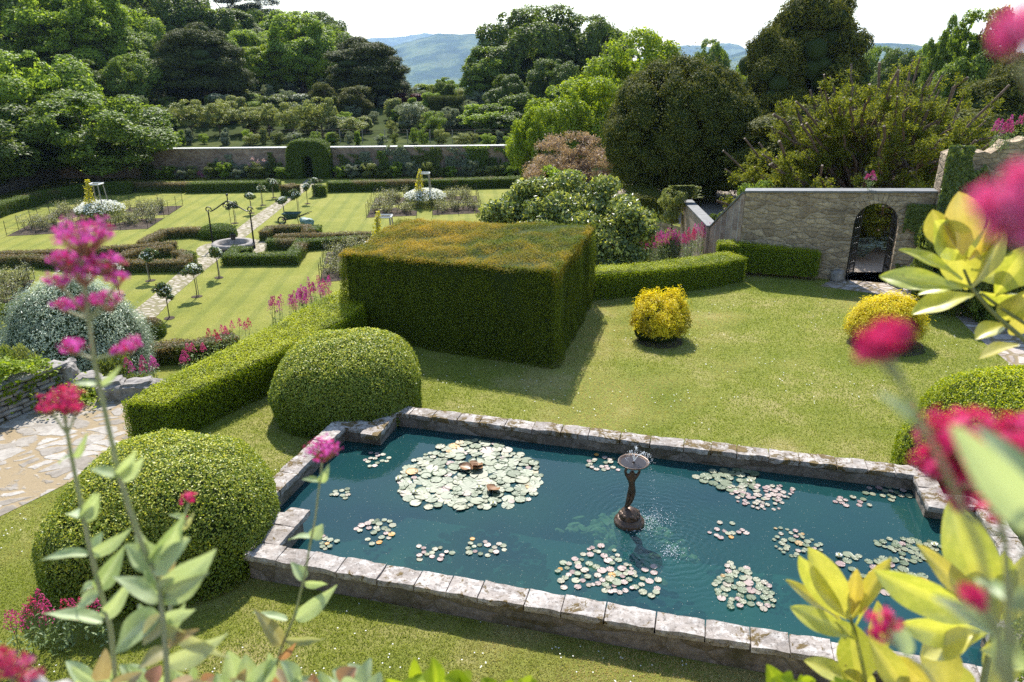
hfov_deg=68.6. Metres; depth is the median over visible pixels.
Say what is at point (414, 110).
shrub
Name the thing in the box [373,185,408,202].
rose bed plants
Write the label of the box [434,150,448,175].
wall climber
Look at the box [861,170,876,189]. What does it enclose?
valerian plant
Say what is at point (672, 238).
valerian plant
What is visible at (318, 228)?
hedge
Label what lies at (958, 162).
ivy
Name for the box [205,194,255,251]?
well
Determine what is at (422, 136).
bank shrub
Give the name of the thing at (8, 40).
broadleaf tree
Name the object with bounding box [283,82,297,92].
bank shrub
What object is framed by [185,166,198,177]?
border plant
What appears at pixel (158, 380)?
stone block
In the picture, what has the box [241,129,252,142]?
bank shrub
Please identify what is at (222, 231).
box ball
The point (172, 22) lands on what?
broadleaf tree
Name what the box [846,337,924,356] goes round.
soil patch
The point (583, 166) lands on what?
purple tree
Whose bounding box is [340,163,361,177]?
border plant
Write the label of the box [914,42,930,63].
broadleaf tree
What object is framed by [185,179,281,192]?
hedge
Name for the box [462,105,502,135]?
bank shrub
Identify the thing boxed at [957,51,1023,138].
broadleaf tree
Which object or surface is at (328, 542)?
water lily
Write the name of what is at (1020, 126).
valerian plant
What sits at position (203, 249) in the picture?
well paving
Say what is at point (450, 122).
bank shrub
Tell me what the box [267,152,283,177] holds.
wall climber
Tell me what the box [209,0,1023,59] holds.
sky
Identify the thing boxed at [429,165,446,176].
border plant
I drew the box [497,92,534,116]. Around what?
bank shrub
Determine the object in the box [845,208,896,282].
iron gate
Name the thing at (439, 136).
bank shrub
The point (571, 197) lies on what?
magnolia tree
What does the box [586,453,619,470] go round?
water lily
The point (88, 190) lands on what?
golden hop
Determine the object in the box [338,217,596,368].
topiary block
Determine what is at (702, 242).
valerian plant
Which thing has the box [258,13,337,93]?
broadleaf tree
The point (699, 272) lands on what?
hedge
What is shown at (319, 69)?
broadleaf tree
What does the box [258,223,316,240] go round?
hedge
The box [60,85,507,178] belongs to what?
ground
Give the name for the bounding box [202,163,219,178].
border plant
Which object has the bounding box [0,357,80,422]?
dry stone wall
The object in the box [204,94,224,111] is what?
bank shrub
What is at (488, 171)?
border plant
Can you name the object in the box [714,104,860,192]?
shrub
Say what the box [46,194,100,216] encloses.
rose bed plants
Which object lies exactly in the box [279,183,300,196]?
hedge
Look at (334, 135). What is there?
bank shrub
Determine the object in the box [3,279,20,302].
net fence
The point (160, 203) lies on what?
rose bed plants
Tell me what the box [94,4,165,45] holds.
broadleaf tree
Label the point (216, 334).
valerian plant
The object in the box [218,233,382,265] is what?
hedge
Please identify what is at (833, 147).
shrub
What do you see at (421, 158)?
wall climber
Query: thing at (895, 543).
water lily
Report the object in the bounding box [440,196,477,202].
soil bed
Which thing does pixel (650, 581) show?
water lily
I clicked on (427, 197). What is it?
daisy clump
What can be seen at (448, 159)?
wall climber
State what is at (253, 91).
bank shrub
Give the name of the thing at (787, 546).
water lily
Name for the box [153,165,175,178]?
border plant
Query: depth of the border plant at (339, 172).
56.24 m
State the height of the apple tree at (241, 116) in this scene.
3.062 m
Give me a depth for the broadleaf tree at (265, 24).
102.98 m
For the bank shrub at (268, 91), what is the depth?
77.86 m
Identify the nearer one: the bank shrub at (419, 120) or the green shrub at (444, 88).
the bank shrub at (419, 120)
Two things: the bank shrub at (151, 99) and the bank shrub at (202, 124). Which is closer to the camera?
the bank shrub at (202, 124)
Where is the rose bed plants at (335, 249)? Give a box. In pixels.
[323,229,371,258]
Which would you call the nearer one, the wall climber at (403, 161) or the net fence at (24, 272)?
the net fence at (24, 272)
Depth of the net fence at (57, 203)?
44.64 m
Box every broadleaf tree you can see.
[0,0,94,76]
[0,0,136,70]
[24,56,54,72]
[57,58,110,102]
[86,16,147,74]
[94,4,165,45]
[99,69,131,104]
[101,52,168,103]
[115,94,148,107]
[118,0,221,37]
[128,32,156,59]
[165,20,182,28]
[200,8,244,33]
[206,8,264,39]
[225,29,263,52]
[234,35,267,47]
[240,46,277,84]
[245,8,268,25]
[250,8,271,14]
[253,38,269,52]
[255,36,306,88]
[258,9,304,32]
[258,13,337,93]
[295,21,350,46]
[297,54,337,88]
[610,48,641,72]
[694,37,730,68]
[735,66,747,86]
[857,44,894,104]
[869,47,925,102]
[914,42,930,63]
[916,33,976,97]
[920,12,967,92]
[927,4,1010,109]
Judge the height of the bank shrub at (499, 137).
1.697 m
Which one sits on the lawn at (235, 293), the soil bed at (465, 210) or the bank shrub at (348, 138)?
the soil bed at (465, 210)
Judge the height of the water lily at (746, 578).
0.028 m
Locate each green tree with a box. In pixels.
[434,77,458,92]
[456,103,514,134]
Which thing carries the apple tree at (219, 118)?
on the ground at (235, 130)
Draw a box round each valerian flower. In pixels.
[0,645,45,681]
[35,383,130,677]
[40,215,229,681]
[168,491,197,654]
[252,432,342,665]
[852,316,1004,681]
[863,605,933,681]
[906,403,1023,681]
[932,581,997,668]
[967,159,1023,681]
[984,2,1023,681]
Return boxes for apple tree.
[167,99,205,136]
[200,101,235,134]
[227,107,262,129]
[249,103,279,134]
[273,102,307,133]
[302,96,338,135]
[334,117,368,135]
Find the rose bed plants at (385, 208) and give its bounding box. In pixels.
[362,191,414,213]
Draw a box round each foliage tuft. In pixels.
[66,649,213,681]
[204,651,382,681]
[386,658,537,681]
[766,664,853,681]
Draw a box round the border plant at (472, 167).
[461,159,478,176]
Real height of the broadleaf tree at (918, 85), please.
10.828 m
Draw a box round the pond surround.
[242,406,1023,681]
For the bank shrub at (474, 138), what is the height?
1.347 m
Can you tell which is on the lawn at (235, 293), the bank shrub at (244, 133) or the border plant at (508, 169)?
the border plant at (508, 169)
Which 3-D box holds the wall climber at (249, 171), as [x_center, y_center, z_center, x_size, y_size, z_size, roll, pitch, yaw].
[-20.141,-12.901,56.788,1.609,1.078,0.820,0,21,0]
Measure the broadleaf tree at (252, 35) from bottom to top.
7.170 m
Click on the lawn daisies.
(553, 399)
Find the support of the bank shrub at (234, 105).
on the ground at (235, 130)
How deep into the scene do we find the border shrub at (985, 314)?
18.76 m
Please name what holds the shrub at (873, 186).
on the terrace lawn at (608, 424)
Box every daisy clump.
[73,199,125,222]
[404,187,445,208]
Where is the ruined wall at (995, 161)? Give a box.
[934,136,1023,210]
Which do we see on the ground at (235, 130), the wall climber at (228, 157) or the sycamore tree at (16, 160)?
the sycamore tree at (16, 160)
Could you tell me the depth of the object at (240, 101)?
68.35 m
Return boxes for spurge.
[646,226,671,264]
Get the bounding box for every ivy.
[0,353,61,405]
[10,370,112,419]
[667,184,703,198]
[895,203,936,268]
[936,144,997,214]
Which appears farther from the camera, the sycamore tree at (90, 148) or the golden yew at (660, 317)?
the sycamore tree at (90, 148)
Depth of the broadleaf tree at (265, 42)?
85.08 m
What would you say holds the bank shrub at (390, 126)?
on the ground at (235, 130)
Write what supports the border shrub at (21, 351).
on the lawn at (235, 293)
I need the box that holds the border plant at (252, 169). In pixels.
[243,160,262,178]
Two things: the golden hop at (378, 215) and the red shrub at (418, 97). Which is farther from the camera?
the red shrub at (418, 97)
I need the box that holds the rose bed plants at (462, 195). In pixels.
[443,185,473,199]
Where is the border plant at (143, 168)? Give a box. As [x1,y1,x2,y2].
[139,161,154,177]
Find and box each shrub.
[0,268,158,377]
[0,302,19,340]
[0,341,39,377]
[0,346,17,376]
[97,350,146,378]
[147,100,172,106]
[148,93,157,100]
[155,91,166,99]
[158,96,178,107]
[167,117,179,129]
[176,88,188,99]
[177,130,185,144]
[184,128,193,144]
[190,105,210,125]
[198,133,208,143]
[203,93,229,113]
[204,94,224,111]
[212,99,237,121]
[217,103,244,122]
[219,131,229,145]
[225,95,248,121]
[238,117,263,131]
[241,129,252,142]
[242,133,260,144]
[244,94,259,100]
[248,85,285,96]
[248,87,280,92]
[248,101,273,107]
[257,94,291,112]
[258,128,269,143]
[260,84,273,95]
[268,80,283,90]
[270,131,286,142]
[278,89,293,100]
[278,118,296,129]
[282,93,317,107]
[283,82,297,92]
[286,132,301,142]
[299,119,314,133]
[302,114,327,130]
[309,131,320,138]
[310,78,336,92]
[324,116,346,135]
[325,132,336,143]
[329,95,343,113]
[330,132,339,142]
[337,111,351,117]
[343,118,363,133]
[344,131,353,144]
[345,104,361,116]
[354,130,361,144]
[357,116,373,131]
[362,90,376,102]
[368,111,378,121]
[372,91,392,101]
[373,135,387,145]
[376,95,389,106]
[383,97,401,117]
[385,120,396,134]
[388,109,401,122]
[389,133,397,144]
[392,92,409,104]
[394,101,434,129]
[395,116,408,131]
[403,86,425,98]
[407,97,416,106]
[408,127,417,142]
[410,93,422,101]
[412,83,433,91]
[413,115,428,131]
[417,129,428,144]
[418,92,440,109]
[418,110,447,134]
[425,85,437,93]
[434,129,449,143]
[434,133,440,143]
[435,81,457,95]
[435,107,459,129]
[446,105,463,121]
[452,133,470,144]
[453,88,463,95]
[457,117,468,129]
[458,94,469,104]
[462,100,476,109]
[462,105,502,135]
[465,90,489,105]
[468,133,478,144]
[476,111,523,137]
[480,133,496,144]
[495,130,502,144]
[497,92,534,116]
[503,133,511,143]
[533,164,578,223]
[656,187,688,229]
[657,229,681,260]
[709,211,722,220]
[736,178,773,196]
[839,179,894,224]
[902,221,940,300]
[925,254,952,312]
[939,288,971,315]
[949,257,993,319]
[970,243,1009,322]
[994,241,1023,322]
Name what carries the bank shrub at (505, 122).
on the ground at (235, 130)
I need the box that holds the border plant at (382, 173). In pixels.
[372,166,395,177]
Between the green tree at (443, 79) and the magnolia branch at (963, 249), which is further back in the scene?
the green tree at (443, 79)
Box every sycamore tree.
[0,49,113,152]
[0,103,63,183]
[5,88,182,181]
[458,45,522,103]
[475,2,580,91]
[481,74,529,105]
[525,58,579,105]
[557,12,635,83]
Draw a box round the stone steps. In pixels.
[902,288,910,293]
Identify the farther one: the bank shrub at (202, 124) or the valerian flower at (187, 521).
the bank shrub at (202, 124)
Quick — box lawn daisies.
[1,297,1008,681]
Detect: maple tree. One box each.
[505,103,575,181]
[523,75,619,174]
[578,26,681,102]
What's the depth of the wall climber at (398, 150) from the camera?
56.78 m
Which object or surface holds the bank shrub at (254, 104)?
on the ground at (235, 130)
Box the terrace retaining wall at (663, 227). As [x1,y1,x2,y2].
[588,171,679,262]
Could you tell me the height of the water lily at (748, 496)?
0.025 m
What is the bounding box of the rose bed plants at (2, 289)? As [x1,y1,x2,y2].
[0,275,23,303]
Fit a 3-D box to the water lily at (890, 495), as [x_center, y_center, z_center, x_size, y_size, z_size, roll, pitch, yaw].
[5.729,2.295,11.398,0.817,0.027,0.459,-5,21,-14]
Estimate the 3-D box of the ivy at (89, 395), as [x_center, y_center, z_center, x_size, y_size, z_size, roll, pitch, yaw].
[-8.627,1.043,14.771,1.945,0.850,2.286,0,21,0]
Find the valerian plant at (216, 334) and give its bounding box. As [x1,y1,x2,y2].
[205,328,221,356]
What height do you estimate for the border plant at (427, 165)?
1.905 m
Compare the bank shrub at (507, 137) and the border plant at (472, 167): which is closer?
the border plant at (472, 167)
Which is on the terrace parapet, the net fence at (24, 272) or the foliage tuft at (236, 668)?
the foliage tuft at (236, 668)
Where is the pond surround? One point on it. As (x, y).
(272, 556)
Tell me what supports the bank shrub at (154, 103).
on the ground at (235, 130)
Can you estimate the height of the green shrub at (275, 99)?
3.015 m
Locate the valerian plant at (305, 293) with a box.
[296,284,313,310]
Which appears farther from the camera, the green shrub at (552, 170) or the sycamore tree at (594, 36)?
the sycamore tree at (594, 36)
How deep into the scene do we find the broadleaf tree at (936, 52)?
48.14 m
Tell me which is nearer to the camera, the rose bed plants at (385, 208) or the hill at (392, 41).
the rose bed plants at (385, 208)
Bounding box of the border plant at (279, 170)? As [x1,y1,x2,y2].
[273,165,292,177]
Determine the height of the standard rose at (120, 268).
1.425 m
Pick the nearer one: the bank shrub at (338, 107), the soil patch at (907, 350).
the soil patch at (907, 350)
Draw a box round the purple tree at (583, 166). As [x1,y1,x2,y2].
[521,129,614,185]
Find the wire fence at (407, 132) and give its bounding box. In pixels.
[249,129,496,141]
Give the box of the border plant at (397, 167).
[389,162,402,177]
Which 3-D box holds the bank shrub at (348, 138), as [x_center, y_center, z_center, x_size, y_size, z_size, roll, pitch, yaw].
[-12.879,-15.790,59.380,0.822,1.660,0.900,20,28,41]
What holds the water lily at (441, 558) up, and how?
on the pond water
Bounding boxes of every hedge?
[0,181,134,217]
[0,240,178,258]
[0,249,197,272]
[103,181,186,192]
[114,244,174,259]
[121,290,369,440]
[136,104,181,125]
[136,226,207,243]
[145,330,239,367]
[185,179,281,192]
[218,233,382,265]
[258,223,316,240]
[264,236,296,250]
[273,230,386,239]
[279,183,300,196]
[308,224,322,234]
[311,183,326,196]
[326,175,523,191]
[589,250,746,300]
[625,183,663,264]
[715,239,821,279]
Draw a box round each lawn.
[0,168,1023,681]
[0,175,674,379]
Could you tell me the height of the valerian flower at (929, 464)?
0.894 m
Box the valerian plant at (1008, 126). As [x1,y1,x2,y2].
[986,115,1013,150]
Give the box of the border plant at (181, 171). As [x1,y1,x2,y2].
[173,166,189,178]
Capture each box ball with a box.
[143,317,167,338]
[197,223,237,239]
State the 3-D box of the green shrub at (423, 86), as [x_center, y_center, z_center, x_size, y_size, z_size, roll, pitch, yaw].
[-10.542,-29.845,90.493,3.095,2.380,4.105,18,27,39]
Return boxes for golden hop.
[83,179,96,208]
[369,211,381,239]
[413,169,423,196]
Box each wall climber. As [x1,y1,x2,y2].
[213,154,236,177]
[238,163,252,177]
[260,156,276,176]
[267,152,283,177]
[336,154,359,175]
[343,158,366,176]
[358,151,371,176]
[375,150,389,175]
[381,144,410,174]
[391,155,411,175]
[406,155,435,176]
[413,146,442,168]
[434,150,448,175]
[444,156,455,168]
[446,147,469,175]
[461,145,489,175]
[483,157,503,175]
[493,147,516,175]
[509,155,530,175]
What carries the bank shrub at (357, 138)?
on the ground at (235, 130)
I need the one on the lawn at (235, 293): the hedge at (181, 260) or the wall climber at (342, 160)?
the hedge at (181, 260)
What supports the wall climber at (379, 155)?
attached to the brick wall at (347, 150)
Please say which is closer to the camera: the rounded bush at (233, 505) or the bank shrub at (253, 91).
the rounded bush at (233, 505)
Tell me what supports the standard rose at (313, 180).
on the lawn at (235, 293)
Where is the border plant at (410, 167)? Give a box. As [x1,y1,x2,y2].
[404,161,420,176]
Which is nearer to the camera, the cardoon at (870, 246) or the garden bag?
the cardoon at (870, 246)
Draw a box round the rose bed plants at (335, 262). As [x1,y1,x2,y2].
[317,253,346,275]
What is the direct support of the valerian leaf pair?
on the terrace parapet
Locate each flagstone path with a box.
[0,395,141,515]
[821,272,1023,364]
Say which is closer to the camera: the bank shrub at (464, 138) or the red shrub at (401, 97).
the bank shrub at (464, 138)
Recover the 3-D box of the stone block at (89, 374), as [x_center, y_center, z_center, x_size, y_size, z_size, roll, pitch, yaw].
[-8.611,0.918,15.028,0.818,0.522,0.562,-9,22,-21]
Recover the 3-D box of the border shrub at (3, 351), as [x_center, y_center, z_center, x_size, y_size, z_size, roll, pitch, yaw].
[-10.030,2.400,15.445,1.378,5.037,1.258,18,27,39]
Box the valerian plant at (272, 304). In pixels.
[267,294,283,324]
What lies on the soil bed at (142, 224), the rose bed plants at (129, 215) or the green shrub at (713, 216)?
the rose bed plants at (129, 215)
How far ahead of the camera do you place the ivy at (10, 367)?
14.03 m
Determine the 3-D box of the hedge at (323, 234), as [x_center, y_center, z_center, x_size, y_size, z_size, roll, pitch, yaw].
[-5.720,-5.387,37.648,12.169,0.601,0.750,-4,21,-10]
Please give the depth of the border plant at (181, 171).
55.69 m
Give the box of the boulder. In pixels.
[830,269,844,282]
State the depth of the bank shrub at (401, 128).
65.89 m
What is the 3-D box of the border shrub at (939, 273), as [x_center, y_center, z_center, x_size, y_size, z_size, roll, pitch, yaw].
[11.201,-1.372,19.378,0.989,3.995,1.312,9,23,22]
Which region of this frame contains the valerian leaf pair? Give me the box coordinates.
[950,424,1023,531]
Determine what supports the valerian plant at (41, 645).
on the terrace lawn at (608, 424)
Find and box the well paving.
[196,239,266,257]
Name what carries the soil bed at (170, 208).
on the lawn at (235, 293)
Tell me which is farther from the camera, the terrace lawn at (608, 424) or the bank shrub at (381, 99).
the bank shrub at (381, 99)
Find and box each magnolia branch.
[786,547,890,681]
[869,503,1023,681]
[879,192,1023,358]
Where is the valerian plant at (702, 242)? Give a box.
[693,222,709,254]
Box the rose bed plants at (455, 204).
[434,194,482,211]
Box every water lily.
[319,534,339,549]
[329,487,350,498]
[354,518,395,544]
[363,452,390,466]
[396,438,543,509]
[416,544,454,560]
[466,537,506,556]
[554,543,637,593]
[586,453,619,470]
[626,564,661,597]
[692,468,758,491]
[707,521,748,538]
[711,561,775,610]
[726,483,794,509]
[772,526,822,556]
[833,495,871,506]
[835,551,927,595]
[862,486,912,500]
[874,537,941,562]
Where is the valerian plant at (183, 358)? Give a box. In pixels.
[178,350,189,370]
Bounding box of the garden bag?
[299,217,313,224]
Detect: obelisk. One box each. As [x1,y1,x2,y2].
[87,182,112,220]
[375,214,392,233]
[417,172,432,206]
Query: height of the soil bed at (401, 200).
0.001 m
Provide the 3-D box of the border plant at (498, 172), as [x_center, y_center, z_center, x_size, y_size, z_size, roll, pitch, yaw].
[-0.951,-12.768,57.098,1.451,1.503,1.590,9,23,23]
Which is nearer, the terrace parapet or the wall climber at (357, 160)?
the terrace parapet
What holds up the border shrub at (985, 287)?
on the terrace lawn at (608, 424)
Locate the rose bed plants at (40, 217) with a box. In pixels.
[14,209,76,229]
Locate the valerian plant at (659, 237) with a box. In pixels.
[648,230,670,261]
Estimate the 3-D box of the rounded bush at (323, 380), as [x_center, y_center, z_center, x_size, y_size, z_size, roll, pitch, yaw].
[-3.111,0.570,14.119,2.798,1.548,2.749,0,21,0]
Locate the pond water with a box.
[280,426,1019,666]
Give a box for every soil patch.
[636,338,682,347]
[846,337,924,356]
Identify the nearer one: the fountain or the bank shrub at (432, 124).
the fountain
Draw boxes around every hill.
[367,33,433,46]
[391,33,574,88]
[642,43,899,58]
[728,43,921,69]
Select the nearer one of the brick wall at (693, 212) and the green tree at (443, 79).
the brick wall at (693, 212)
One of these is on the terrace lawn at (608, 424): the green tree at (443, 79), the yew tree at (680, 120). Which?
the yew tree at (680, 120)
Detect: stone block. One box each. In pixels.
[61,370,102,395]
[95,375,126,401]
[116,375,157,400]
[153,378,165,384]
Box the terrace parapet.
[25,668,71,681]
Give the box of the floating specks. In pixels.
[321,436,932,624]
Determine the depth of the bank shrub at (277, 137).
59.92 m
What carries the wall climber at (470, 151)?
attached to the brick wall at (347, 150)
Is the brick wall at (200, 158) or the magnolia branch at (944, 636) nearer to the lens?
the magnolia branch at (944, 636)
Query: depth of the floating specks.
10.39 m
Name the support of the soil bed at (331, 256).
on the lawn at (235, 293)
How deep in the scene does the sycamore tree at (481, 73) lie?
75.93 m
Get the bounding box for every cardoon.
[852,238,886,257]
[861,231,893,248]
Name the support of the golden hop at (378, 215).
attached to the obelisk at (391, 219)
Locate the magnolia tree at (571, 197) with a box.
[474,169,660,265]
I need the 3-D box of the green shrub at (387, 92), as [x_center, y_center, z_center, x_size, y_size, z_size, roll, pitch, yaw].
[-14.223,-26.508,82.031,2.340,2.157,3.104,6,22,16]
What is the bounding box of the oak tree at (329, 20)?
[283,9,353,36]
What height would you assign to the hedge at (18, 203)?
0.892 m
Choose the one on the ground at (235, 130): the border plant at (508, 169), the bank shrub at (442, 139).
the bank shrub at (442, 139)
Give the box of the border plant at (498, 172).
[492,163,507,176]
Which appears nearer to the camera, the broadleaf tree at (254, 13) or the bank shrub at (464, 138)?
the bank shrub at (464, 138)
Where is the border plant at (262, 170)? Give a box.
[254,165,274,177]
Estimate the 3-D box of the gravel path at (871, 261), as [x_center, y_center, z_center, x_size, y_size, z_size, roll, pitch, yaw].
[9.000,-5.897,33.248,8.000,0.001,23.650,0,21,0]
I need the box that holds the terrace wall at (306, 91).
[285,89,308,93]
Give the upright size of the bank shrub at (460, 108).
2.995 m
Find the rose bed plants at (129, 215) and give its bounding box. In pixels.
[106,203,159,225]
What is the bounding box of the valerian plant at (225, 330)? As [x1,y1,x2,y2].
[219,320,235,348]
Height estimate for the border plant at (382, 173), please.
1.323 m
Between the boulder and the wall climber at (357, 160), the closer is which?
the boulder
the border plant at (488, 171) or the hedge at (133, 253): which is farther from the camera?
the border plant at (488, 171)
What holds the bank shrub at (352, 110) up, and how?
on the ground at (235, 130)
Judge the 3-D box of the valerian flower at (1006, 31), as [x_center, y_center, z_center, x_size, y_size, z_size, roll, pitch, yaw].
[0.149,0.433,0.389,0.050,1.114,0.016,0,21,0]
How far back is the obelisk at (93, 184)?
41.84 m
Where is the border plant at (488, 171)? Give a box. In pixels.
[475,165,495,175]
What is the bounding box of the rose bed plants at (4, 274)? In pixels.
[0,260,36,288]
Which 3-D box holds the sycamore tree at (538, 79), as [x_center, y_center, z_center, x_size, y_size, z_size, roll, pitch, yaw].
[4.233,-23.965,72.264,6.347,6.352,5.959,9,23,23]
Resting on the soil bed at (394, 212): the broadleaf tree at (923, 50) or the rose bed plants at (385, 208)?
the rose bed plants at (385, 208)
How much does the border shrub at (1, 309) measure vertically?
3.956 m
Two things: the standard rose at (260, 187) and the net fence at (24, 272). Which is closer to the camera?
the net fence at (24, 272)
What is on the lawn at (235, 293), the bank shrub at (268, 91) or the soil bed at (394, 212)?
the soil bed at (394, 212)
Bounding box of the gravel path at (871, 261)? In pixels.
[598,170,890,282]
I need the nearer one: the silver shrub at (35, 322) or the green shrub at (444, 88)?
the silver shrub at (35, 322)
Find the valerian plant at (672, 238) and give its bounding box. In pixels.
[661,228,689,259]
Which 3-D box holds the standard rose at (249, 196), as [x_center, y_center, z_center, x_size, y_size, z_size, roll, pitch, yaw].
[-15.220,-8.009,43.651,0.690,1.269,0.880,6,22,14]
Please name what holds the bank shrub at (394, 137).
on the ground at (235, 130)
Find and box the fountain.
[614,446,687,559]
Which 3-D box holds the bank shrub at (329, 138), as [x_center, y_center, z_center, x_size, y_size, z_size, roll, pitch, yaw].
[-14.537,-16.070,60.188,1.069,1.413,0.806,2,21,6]
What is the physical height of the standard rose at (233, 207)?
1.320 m
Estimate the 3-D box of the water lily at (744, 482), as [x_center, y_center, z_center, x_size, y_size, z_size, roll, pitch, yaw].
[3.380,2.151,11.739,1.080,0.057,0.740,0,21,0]
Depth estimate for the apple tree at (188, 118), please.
62.62 m
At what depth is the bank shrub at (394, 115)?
69.21 m
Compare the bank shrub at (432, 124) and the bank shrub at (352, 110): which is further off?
the bank shrub at (352, 110)
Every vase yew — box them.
[426,95,444,123]
[443,95,463,125]
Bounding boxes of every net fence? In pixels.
[3,210,67,234]
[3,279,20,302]
[13,261,34,291]
[35,197,112,214]
[86,206,163,229]
[128,193,182,212]
[318,254,347,280]
[323,233,370,261]
[365,199,416,217]
[432,192,479,214]
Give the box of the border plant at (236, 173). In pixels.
[229,165,244,178]
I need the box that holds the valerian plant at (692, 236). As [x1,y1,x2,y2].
[681,227,696,257]
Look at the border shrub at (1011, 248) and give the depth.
18.01 m
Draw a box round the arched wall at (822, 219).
[741,188,937,284]
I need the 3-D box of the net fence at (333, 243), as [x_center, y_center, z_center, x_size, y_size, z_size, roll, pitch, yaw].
[-7.962,-4.479,34.882,1.396,0.800,3.871,11,23,27]
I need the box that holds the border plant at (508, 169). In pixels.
[501,162,516,175]
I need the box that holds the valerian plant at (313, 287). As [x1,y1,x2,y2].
[306,275,331,301]
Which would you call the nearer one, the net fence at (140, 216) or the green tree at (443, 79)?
the net fence at (140, 216)
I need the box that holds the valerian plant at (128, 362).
[123,357,146,377]
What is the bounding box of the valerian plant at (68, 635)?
[56,589,108,651]
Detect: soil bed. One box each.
[1,280,33,294]
[8,222,79,235]
[45,208,108,218]
[91,218,162,231]
[125,206,181,215]
[320,267,346,281]
[326,251,349,263]
[367,208,415,217]
[372,197,415,205]
[433,205,480,214]
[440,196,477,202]
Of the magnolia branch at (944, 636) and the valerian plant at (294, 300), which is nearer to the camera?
the magnolia branch at (944, 636)
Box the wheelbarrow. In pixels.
[277,211,311,223]
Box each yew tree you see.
[149,22,256,104]
[322,36,411,100]
[594,42,767,205]
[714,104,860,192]
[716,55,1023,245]
[738,26,808,115]
[759,0,875,114]
[859,97,1008,187]
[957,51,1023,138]
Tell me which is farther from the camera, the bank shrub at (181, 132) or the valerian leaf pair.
the bank shrub at (181, 132)
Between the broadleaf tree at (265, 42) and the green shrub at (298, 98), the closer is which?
the green shrub at (298, 98)
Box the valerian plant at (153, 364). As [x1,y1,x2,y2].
[138,355,160,377]
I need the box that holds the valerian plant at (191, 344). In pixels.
[184,342,208,365]
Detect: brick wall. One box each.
[0,156,60,194]
[59,147,285,177]
[330,144,530,175]
[678,200,713,260]
[708,192,745,253]
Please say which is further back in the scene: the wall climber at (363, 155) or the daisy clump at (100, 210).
the wall climber at (363, 155)
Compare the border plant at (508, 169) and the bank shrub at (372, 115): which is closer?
the border plant at (508, 169)
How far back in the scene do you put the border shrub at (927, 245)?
19.24 m
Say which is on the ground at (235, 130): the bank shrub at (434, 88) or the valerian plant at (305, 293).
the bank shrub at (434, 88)
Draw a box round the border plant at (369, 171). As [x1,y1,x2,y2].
[360,161,380,177]
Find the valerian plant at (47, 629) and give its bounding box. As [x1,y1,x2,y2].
[33,588,82,657]
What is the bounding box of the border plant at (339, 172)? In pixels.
[331,165,346,176]
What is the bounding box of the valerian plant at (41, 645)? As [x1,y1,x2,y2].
[0,595,51,658]
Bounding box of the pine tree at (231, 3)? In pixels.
[213,0,280,20]
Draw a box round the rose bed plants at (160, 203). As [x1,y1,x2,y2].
[118,194,166,211]
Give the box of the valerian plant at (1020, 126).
[1012,114,1023,138]
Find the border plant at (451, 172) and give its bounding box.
[444,166,457,176]
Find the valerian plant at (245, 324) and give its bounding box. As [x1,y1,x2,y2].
[236,317,257,339]
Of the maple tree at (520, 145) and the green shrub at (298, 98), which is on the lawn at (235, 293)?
the maple tree at (520, 145)
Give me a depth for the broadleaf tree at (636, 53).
78.24 m
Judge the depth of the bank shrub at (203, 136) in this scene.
59.90 m
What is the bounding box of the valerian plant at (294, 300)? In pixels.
[284,290,307,315]
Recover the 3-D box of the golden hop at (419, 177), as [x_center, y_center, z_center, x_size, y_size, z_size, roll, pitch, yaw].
[-5.674,-9.567,45.406,0.782,1.751,0.656,0,21,0]
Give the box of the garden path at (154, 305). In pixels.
[134,176,318,320]
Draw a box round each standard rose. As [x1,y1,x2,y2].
[107,261,125,296]
[139,247,158,281]
[151,281,174,319]
[180,262,204,297]
[208,246,223,278]
[225,201,238,223]
[243,192,255,213]
[257,182,268,205]
[266,178,277,197]
[274,196,287,219]
[288,188,300,208]
[301,181,310,203]
[308,177,322,196]
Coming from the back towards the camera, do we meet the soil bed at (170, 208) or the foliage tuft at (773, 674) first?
the soil bed at (170, 208)
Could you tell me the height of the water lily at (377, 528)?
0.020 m
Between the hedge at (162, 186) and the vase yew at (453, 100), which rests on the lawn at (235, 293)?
the hedge at (162, 186)
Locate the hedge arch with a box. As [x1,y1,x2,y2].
[284,137,334,178]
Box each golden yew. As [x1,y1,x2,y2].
[627,284,693,342]
[841,289,935,344]
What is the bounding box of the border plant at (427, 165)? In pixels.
[421,161,435,175]
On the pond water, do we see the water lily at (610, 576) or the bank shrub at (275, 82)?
the water lily at (610, 576)
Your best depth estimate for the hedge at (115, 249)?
34.07 m
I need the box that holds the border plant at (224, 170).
[212,161,231,178]
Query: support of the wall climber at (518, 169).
attached to the brick wall at (347, 150)
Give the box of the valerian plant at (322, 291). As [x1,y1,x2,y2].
[316,283,331,299]
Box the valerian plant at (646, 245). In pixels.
[641,236,655,261]

